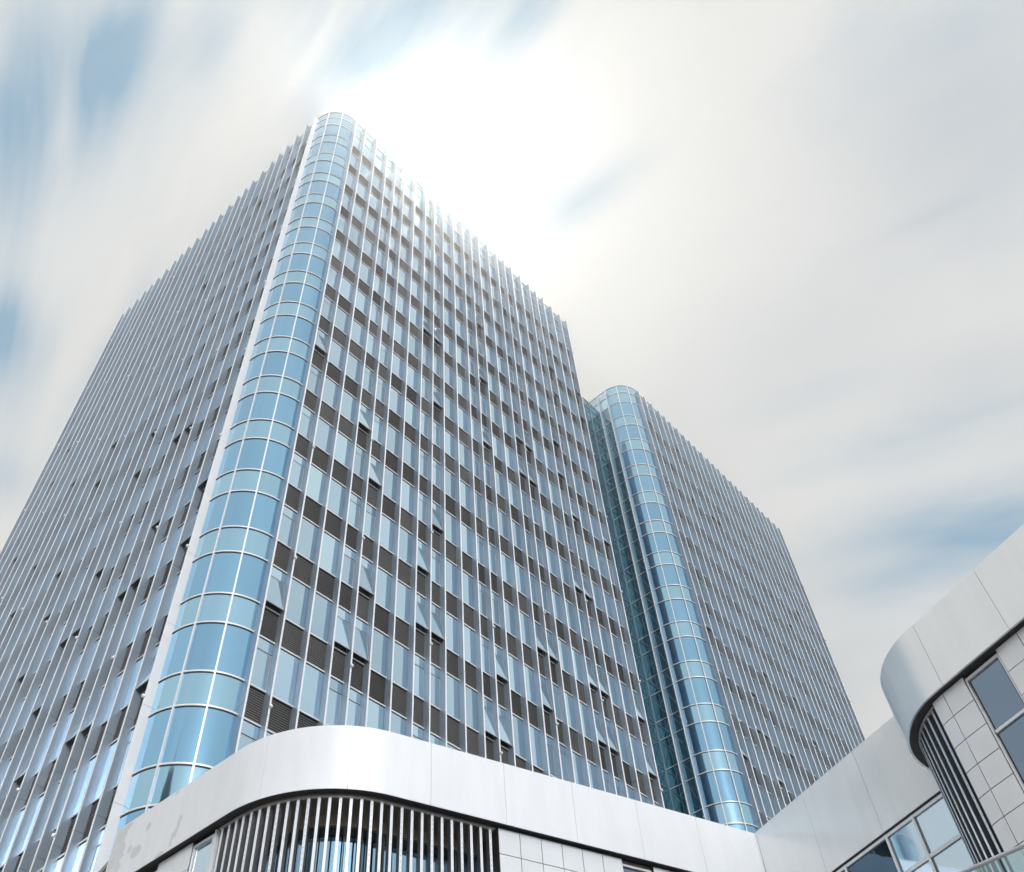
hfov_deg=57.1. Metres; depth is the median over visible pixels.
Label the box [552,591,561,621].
window pane
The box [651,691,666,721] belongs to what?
window pane
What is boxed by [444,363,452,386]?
window pane
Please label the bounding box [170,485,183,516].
window pane
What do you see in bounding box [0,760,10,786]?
window pane
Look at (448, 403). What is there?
window pane
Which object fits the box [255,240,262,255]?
window pane
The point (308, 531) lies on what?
window pane
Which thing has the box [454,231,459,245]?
window pane
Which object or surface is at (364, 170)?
window pane
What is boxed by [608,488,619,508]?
window pane
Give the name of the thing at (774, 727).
window pane
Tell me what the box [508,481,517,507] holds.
window pane
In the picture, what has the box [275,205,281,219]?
window pane
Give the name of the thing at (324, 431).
window pane
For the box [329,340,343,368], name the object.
window pane
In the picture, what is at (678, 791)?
window pane
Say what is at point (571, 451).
window pane
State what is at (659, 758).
glass link
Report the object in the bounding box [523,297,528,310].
window pane
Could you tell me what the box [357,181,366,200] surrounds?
window pane
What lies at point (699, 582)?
window pane
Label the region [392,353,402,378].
window pane
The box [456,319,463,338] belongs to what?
window pane
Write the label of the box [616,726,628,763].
window pane
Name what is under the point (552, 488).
window pane
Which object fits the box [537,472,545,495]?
window pane
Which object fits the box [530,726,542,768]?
window pane
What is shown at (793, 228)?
sky
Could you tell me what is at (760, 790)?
window pane
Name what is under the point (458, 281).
window pane
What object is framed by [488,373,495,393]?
window pane
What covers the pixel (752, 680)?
window pane
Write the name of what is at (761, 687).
window pane
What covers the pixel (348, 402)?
window pane
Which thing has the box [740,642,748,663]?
window pane
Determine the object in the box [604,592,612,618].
window pane
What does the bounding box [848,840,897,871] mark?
window pane
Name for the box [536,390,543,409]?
window pane
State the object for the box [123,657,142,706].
window pane
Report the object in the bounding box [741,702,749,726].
window pane
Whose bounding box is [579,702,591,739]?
window pane
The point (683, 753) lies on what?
window pane
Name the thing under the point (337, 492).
window pane
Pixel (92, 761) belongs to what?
window pane
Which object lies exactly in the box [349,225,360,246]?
window pane
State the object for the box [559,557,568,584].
window pane
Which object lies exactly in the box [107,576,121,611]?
window pane
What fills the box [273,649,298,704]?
window pane
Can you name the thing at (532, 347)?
window pane
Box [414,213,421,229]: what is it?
window pane
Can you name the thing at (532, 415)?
window pane
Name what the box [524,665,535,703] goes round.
window pane
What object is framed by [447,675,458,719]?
window pane
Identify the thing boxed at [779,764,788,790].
window pane
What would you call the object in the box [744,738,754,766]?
window pane
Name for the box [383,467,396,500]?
window pane
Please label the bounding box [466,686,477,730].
window pane
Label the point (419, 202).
window pane
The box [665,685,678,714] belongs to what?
window pane
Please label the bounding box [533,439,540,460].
window pane
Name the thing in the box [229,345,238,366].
window pane
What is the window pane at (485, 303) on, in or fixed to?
in the office tower at (322, 452)
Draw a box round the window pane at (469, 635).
[464,625,475,665]
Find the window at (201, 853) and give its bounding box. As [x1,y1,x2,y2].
[188,834,214,871]
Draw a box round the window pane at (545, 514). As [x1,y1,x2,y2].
[542,508,550,533]
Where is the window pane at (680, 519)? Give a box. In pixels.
[680,519,687,537]
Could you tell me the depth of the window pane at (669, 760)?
69.57 m
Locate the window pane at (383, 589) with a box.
[376,568,390,610]
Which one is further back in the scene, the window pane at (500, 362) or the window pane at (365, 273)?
the window pane at (500, 362)
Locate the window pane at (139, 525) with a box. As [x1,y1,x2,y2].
[129,521,141,551]
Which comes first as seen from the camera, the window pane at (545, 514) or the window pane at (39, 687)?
the window pane at (39, 687)
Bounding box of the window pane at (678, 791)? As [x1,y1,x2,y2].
[671,785,688,814]
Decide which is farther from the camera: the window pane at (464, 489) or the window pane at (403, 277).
the window pane at (403, 277)
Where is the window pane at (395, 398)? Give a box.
[389,387,400,415]
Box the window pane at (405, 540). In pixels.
[399,527,411,564]
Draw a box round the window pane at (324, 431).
[315,418,332,453]
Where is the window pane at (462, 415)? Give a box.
[458,407,466,431]
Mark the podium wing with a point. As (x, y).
(874, 801)
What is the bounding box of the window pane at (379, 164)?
[375,156,383,172]
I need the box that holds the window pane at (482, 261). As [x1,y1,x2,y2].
[480,256,485,270]
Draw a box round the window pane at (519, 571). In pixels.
[515,563,525,595]
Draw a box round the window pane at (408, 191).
[404,184,411,199]
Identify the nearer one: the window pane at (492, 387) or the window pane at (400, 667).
the window pane at (400, 667)
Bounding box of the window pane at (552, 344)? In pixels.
[550,340,556,355]
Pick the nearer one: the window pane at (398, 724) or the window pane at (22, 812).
the window pane at (22, 812)
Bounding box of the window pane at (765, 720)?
[765,720,773,744]
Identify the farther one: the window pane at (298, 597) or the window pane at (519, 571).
the window pane at (519, 571)
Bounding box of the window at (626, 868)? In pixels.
[622,864,650,871]
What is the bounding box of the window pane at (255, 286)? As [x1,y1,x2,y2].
[250,280,258,298]
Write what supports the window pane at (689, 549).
in the office tower at (758, 725)
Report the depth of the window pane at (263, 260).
66.57 m
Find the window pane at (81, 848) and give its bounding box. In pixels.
[72,842,85,871]
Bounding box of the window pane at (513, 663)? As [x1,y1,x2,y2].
[508,655,519,693]
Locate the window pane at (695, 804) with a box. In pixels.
[686,778,701,812]
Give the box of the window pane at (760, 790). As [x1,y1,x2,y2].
[758,786,769,817]
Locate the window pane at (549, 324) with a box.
[547,320,552,333]
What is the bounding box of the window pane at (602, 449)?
[598,437,607,455]
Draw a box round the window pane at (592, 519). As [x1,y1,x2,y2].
[590,516,597,538]
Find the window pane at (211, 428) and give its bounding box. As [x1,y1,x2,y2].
[203,423,214,451]
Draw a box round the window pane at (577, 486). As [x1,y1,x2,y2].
[573,473,580,494]
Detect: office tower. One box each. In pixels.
[0,112,664,871]
[589,385,864,851]
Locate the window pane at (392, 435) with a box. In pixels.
[386,425,398,455]
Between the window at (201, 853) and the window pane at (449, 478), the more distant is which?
the window pane at (449, 478)
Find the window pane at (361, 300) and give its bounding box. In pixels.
[355,289,367,314]
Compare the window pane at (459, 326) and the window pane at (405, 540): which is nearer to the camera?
the window pane at (405, 540)
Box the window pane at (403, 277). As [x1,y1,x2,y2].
[398,268,407,288]
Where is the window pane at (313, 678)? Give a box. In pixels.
[300,664,323,718]
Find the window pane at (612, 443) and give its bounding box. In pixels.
[608,431,616,448]
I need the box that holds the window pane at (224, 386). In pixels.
[216,381,227,407]
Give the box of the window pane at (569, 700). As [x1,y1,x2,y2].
[565,692,576,729]
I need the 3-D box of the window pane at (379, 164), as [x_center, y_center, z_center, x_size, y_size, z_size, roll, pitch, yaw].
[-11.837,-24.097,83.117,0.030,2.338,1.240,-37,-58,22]
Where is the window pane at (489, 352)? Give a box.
[486,346,493,365]
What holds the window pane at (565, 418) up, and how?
in the office tower at (322, 452)
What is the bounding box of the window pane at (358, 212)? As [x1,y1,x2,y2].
[353,203,363,222]
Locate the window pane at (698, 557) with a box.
[698,557,704,574]
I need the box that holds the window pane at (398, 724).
[390,712,405,734]
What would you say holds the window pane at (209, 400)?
in the office tower at (322, 452)
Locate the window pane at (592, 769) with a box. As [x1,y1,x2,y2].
[588,762,598,789]
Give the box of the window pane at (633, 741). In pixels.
[630,736,641,771]
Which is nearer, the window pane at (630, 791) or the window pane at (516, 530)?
the window pane at (630, 791)
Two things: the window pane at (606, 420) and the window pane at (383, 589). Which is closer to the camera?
the window pane at (383, 589)
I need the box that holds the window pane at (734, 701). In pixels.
[731,694,740,719]
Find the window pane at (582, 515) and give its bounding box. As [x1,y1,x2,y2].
[579,507,586,529]
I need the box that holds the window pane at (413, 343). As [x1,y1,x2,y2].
[408,334,417,357]
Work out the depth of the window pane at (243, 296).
63.91 m
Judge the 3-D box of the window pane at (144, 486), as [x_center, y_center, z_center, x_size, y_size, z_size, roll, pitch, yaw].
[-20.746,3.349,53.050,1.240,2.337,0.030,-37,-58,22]
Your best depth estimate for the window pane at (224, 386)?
53.98 m
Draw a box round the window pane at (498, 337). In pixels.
[495,330,501,347]
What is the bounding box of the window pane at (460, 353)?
[457,346,464,367]
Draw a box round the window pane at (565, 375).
[564,373,569,387]
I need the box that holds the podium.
[99,725,765,871]
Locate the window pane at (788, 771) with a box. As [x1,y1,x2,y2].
[788,771,797,796]
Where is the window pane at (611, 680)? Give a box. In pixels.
[607,673,617,705]
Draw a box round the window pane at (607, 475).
[603,461,613,480]
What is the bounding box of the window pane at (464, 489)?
[460,480,469,510]
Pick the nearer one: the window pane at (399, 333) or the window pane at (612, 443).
the window pane at (399, 333)
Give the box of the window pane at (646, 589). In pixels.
[639,572,650,595]
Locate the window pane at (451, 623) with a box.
[446,613,457,653]
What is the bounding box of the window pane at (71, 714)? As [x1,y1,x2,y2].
[54,711,73,758]
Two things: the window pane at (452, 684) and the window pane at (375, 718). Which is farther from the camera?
the window pane at (452, 684)
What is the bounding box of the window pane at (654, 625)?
[647,606,659,631]
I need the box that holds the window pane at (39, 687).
[23,687,39,726]
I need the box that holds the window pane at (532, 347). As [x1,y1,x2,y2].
[529,340,535,356]
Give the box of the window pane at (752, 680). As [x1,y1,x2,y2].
[752,680,760,702]
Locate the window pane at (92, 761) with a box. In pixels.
[73,757,95,814]
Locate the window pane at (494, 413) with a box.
[490,403,498,425]
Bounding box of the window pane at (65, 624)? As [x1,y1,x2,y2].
[51,624,65,657]
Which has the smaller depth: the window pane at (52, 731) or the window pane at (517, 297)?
the window pane at (52, 731)
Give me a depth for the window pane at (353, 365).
58.12 m
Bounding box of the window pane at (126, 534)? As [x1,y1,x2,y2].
[113,534,126,565]
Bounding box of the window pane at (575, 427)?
[573,423,579,441]
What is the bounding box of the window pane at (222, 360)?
[215,358,224,379]
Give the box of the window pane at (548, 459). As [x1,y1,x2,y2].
[544,449,552,470]
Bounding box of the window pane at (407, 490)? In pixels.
[401,480,413,513]
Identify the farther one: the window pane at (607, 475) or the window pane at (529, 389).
the window pane at (607, 475)
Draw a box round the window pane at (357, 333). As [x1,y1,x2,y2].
[351,320,363,346]
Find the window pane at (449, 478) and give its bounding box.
[445,469,454,498]
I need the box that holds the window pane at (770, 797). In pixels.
[768,793,776,814]
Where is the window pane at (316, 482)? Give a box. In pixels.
[306,465,325,503]
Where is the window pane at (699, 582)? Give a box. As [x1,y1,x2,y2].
[699,582,705,600]
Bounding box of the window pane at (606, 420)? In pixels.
[602,409,610,424]
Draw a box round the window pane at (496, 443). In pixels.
[493,436,500,459]
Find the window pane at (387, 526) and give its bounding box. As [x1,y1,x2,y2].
[380,515,393,552]
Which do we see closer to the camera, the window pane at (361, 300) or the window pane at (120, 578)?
the window pane at (120, 578)
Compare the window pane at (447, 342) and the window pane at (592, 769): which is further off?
the window pane at (447, 342)
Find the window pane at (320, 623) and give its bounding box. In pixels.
[310,593,331,641]
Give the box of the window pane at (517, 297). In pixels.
[514,288,519,302]
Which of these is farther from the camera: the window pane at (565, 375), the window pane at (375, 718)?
the window pane at (565, 375)
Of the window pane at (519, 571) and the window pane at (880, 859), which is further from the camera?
the window pane at (519, 571)
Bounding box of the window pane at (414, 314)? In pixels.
[410,306,418,327]
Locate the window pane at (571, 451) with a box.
[568,443,574,461]
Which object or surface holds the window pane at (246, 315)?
in the office tower at (322, 452)
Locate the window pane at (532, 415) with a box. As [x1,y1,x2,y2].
[529,409,536,429]
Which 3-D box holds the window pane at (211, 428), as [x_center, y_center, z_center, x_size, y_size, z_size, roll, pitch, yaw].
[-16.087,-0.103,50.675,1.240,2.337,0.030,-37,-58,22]
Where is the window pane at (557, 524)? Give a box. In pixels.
[554,518,562,543]
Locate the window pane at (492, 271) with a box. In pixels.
[489,264,495,279]
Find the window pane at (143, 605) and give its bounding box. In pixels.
[129,601,145,642]
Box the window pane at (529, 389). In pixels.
[526,381,532,399]
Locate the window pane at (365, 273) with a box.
[359,262,370,284]
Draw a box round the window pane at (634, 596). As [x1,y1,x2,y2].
[627,578,640,602]
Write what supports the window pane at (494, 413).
in the office tower at (322, 452)
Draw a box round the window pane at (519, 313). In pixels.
[517,309,522,324]
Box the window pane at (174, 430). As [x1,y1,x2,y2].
[164,430,174,453]
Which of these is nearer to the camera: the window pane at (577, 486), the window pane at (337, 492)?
the window pane at (337, 492)
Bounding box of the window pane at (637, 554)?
[632,540,642,561]
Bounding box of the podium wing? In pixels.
[753,716,976,871]
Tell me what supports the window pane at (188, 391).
in the office tower at (322, 452)
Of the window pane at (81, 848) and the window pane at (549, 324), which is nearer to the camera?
the window pane at (81, 848)
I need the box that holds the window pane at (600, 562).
[596,552,604,576]
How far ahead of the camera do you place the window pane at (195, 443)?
51.35 m
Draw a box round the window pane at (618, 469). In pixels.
[613,456,621,473]
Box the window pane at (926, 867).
[914,861,932,871]
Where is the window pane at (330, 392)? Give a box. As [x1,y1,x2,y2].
[322,377,338,408]
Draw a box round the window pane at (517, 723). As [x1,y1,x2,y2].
[513,715,524,758]
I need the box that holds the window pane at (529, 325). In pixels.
[526,318,532,333]
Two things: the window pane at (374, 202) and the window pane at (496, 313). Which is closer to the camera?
the window pane at (374, 202)
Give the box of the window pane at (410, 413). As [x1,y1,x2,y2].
[405,399,415,427]
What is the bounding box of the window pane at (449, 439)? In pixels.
[445,431,453,457]
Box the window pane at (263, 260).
[259,253,266,269]
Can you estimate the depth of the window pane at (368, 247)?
70.67 m
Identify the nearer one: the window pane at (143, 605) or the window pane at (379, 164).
the window pane at (143, 605)
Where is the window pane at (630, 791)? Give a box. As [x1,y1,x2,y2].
[627,786,634,799]
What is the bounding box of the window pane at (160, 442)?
[150,442,160,466]
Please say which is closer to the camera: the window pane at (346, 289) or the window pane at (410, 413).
the window pane at (410, 413)
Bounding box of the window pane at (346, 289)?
[340,276,352,301]
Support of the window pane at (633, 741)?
in the office tower at (322, 452)
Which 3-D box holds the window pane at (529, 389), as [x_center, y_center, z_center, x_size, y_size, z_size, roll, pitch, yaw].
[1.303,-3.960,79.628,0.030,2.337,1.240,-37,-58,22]
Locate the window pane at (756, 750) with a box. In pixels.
[754,746,763,772]
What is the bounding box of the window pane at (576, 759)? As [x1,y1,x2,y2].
[572,752,583,785]
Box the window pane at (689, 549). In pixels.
[689,549,696,568]
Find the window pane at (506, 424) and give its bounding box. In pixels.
[502,413,510,435]
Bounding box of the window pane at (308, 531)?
[297,518,317,560]
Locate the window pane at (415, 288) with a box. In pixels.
[411,279,419,299]
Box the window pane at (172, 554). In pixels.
[168,524,183,561]
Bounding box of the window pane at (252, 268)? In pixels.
[247,265,254,281]
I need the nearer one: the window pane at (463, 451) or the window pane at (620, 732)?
the window pane at (620, 732)
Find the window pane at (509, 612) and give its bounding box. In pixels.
[504,601,515,636]
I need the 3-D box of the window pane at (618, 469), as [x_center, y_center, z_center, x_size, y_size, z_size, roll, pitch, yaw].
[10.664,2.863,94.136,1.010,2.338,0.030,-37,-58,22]
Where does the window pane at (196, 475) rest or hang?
in the office tower at (322, 452)
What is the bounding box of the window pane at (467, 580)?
[463,572,473,607]
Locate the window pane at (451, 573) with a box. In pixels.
[446,560,456,595]
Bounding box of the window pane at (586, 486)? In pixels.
[584,483,591,503]
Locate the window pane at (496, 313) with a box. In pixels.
[493,307,499,323]
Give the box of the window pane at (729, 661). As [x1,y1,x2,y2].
[729,661,737,684]
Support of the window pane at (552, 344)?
in the office tower at (322, 452)
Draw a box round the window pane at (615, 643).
[612,635,621,664]
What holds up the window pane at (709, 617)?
in the office tower at (758, 725)
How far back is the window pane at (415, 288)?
73.07 m
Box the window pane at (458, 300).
[455,294,462,312]
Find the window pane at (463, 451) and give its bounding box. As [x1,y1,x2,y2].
[459,442,468,469]
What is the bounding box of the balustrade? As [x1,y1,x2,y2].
[959,843,1023,871]
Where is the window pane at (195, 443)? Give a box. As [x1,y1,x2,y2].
[187,438,198,465]
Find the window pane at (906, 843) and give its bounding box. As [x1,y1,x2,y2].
[889,821,925,871]
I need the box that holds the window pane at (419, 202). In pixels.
[415,194,422,210]
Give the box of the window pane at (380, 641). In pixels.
[371,629,387,675]
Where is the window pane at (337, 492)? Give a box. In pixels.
[327,479,344,517]
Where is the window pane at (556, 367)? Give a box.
[554,363,560,379]
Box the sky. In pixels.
[0,0,1023,738]
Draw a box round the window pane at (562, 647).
[558,639,568,672]
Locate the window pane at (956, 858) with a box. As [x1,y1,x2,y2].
[933,838,976,871]
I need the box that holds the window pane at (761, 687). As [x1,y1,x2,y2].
[761,687,769,709]
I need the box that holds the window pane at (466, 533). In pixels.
[461,523,471,556]
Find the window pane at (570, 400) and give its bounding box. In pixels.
[568,397,574,413]
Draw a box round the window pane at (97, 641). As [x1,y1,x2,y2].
[83,639,99,679]
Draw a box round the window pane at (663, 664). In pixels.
[656,644,668,670]
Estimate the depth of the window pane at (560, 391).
85.37 m
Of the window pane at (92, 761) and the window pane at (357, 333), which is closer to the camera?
the window pane at (92, 761)
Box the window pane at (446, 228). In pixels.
[443,220,449,235]
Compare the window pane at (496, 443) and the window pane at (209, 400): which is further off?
the window pane at (496, 443)
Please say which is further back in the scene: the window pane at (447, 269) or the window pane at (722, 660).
the window pane at (447, 269)
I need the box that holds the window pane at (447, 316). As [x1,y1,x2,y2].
[444,308,451,328]
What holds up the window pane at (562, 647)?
in the office tower at (322, 452)
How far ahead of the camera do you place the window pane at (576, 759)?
51.75 m
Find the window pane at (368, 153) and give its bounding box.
[363,144,372,160]
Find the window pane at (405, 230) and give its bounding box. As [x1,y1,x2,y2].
[401,222,409,240]
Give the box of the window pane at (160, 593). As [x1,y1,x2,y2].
[147,586,164,628]
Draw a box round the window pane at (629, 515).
[625,510,635,529]
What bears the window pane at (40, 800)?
in the office tower at (322, 452)
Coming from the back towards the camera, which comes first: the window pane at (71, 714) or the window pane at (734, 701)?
the window pane at (734, 701)
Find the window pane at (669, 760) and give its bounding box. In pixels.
[661,736,676,768]
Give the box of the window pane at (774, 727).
[774,727,782,750]
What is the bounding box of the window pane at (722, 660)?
[719,653,728,677]
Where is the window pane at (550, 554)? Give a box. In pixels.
[547,548,555,575]
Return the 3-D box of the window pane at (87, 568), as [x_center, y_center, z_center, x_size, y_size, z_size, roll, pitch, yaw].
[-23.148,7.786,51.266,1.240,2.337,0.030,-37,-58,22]
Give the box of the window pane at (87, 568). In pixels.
[75,568,87,597]
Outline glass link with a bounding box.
[582,397,674,810]
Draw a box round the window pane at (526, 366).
[523,356,529,373]
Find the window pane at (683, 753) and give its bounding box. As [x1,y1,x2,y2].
[675,729,689,760]
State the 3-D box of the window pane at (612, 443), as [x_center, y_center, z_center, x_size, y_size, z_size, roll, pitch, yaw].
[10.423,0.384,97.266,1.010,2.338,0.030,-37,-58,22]
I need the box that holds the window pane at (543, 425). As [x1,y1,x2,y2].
[540,418,547,438]
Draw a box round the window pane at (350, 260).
[345,250,356,272]
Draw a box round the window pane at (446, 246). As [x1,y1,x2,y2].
[444,240,449,255]
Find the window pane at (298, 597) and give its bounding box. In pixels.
[286,578,308,627]
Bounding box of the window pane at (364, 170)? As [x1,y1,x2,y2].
[360,162,369,180]
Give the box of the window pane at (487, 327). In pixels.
[484,320,491,338]
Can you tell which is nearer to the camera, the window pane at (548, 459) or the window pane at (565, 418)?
the window pane at (548, 459)
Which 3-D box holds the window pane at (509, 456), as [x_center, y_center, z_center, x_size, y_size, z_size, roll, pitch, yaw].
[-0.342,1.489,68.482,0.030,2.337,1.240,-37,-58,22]
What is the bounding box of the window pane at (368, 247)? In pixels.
[363,237,373,258]
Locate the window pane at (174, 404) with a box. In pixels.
[166,404,174,424]
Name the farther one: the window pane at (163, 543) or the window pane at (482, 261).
the window pane at (482, 261)
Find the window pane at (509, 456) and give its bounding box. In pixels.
[505,445,513,469]
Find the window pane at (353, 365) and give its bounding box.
[346,354,359,382]
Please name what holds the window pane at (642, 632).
in the office tower at (758, 725)
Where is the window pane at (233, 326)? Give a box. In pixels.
[226,325,234,344]
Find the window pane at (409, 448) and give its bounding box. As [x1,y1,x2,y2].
[403,437,414,467]
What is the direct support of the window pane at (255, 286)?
in the office tower at (322, 452)
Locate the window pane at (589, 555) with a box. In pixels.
[585,543,593,567]
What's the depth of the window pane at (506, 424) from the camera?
71.73 m
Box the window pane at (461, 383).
[457,374,465,397]
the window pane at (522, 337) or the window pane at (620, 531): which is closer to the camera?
the window pane at (522, 337)
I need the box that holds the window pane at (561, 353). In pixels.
[559,349,565,364]
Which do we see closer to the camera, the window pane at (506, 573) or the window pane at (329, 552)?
the window pane at (329, 552)
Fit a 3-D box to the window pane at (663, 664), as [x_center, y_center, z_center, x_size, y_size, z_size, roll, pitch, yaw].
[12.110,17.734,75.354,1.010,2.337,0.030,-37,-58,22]
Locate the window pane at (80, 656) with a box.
[66,653,82,692]
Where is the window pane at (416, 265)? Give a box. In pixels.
[412,255,420,274]
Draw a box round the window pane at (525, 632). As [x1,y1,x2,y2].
[520,612,530,646]
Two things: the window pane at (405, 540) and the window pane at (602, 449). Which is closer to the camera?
the window pane at (405, 540)
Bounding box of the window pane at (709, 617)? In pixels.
[709,617,716,637]
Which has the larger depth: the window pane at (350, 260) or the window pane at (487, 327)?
the window pane at (487, 327)
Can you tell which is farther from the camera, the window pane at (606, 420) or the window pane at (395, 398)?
the window pane at (606, 420)
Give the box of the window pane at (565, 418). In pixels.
[563,414,569,432]
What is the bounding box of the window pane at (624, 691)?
[620,683,630,714]
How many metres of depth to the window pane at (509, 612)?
55.37 m
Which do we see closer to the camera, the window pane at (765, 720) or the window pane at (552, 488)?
the window pane at (552, 488)
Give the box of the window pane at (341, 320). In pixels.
[334,306,348,333]
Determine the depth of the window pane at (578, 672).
58.52 m
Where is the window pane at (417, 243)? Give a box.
[413,233,421,250]
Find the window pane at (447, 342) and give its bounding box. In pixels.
[444,335,451,355]
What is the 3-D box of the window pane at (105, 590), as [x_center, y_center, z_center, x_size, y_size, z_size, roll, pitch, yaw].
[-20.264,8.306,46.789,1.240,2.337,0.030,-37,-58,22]
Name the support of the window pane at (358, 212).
in the office tower at (322, 452)
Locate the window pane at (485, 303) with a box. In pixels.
[483,297,489,314]
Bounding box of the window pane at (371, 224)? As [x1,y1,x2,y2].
[366,214,376,234]
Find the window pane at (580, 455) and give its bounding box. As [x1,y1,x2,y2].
[578,452,585,471]
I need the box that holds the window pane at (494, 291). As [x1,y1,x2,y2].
[491,285,497,300]
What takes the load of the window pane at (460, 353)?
in the office tower at (322, 452)
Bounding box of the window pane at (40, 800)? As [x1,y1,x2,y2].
[21,795,43,850]
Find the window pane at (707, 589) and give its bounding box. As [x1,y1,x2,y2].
[707,589,714,608]
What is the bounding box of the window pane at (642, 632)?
[635,613,648,638]
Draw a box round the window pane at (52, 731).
[37,725,55,771]
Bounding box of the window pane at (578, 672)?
[572,649,582,681]
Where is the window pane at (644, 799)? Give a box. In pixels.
[641,795,647,802]
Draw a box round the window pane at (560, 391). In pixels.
[559,388,564,404]
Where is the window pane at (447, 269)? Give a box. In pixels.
[444,261,450,278]
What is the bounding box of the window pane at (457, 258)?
[454,250,460,266]
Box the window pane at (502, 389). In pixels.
[500,383,507,404]
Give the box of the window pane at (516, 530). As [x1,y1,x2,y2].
[512,521,521,549]
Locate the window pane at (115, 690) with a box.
[103,673,122,721]
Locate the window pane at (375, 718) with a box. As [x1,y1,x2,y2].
[367,699,383,729]
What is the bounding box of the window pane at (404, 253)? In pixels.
[400,245,408,263]
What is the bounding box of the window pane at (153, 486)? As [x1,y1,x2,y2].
[147,472,159,500]
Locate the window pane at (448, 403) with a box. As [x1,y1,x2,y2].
[445,396,453,420]
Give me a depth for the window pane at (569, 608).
61.64 m
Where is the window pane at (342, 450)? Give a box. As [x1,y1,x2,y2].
[334,432,350,466]
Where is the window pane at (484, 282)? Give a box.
[481,275,487,291]
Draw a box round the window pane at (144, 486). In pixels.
[133,486,144,512]
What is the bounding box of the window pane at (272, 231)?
[267,228,274,243]
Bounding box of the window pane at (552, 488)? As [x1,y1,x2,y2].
[549,482,557,505]
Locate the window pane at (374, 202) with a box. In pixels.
[369,193,378,211]
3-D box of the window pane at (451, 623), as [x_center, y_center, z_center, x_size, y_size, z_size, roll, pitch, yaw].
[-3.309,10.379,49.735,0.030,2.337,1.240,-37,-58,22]
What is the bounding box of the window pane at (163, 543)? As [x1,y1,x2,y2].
[151,539,165,575]
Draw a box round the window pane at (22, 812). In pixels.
[2,809,24,864]
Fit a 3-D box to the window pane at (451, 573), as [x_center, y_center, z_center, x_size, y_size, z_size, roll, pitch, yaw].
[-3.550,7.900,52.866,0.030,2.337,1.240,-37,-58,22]
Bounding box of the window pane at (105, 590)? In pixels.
[91,590,105,624]
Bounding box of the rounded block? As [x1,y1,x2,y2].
[880,524,1023,871]
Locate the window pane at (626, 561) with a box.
[620,546,632,568]
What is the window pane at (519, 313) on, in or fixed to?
in the office tower at (322, 452)
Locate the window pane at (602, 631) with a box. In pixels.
[599,626,608,654]
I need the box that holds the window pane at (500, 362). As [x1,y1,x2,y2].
[497,355,504,374]
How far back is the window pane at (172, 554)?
44.55 m
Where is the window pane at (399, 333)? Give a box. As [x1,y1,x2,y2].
[394,322,404,345]
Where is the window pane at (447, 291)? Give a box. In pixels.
[444,284,450,301]
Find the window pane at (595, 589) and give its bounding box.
[592,583,600,609]
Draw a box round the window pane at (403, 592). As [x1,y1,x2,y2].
[396,581,409,622]
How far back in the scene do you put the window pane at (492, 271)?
90.52 m
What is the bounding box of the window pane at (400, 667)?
[393,642,407,688]
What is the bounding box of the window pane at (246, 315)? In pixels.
[240,311,248,330]
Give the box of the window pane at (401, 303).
[396,293,405,316]
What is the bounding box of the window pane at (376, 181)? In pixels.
[372,173,381,191]
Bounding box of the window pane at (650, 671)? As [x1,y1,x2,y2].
[642,650,657,678]
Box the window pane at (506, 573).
[501,553,511,585]
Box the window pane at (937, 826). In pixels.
[916,798,958,852]
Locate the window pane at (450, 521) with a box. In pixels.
[445,511,455,544]
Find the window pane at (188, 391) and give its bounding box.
[179,391,188,412]
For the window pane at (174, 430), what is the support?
in the office tower at (322, 452)
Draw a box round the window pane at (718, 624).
[718,624,725,644]
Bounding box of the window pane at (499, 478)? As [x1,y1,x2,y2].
[495,471,503,496]
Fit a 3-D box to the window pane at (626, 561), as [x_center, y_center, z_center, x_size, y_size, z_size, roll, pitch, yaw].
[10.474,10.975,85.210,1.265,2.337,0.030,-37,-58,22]
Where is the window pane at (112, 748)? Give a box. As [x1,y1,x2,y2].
[94,742,116,799]
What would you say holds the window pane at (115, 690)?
in the office tower at (322, 452)
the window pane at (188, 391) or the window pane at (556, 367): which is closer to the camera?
the window pane at (188, 391)
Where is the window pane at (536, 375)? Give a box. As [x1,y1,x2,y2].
[533,365,539,382]
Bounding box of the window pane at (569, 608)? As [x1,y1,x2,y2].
[565,600,575,631]
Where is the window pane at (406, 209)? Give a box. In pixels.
[403,203,410,219]
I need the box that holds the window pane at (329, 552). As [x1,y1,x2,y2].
[319,532,338,574]
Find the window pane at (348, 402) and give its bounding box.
[340,390,355,421]
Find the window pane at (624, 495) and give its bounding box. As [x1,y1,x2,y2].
[619,482,628,501]
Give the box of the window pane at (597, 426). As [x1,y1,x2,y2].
[593,414,602,431]
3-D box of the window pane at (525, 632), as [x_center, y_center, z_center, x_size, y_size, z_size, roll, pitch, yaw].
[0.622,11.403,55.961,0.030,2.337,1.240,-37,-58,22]
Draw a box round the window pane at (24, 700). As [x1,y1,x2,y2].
[8,700,24,738]
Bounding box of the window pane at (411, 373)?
[407,365,416,390]
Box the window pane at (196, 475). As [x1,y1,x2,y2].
[187,471,199,502]
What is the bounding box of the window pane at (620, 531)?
[614,516,625,537]
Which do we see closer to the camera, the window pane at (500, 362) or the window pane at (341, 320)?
the window pane at (341, 320)
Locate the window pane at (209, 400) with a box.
[202,395,212,419]
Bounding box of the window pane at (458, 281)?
[455,271,461,288]
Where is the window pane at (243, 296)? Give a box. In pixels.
[237,294,244,311]
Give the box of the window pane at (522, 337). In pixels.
[520,332,525,347]
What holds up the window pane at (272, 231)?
in the office tower at (322, 452)
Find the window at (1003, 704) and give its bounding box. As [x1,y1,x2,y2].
[965,653,1023,790]
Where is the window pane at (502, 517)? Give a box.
[498,510,507,538]

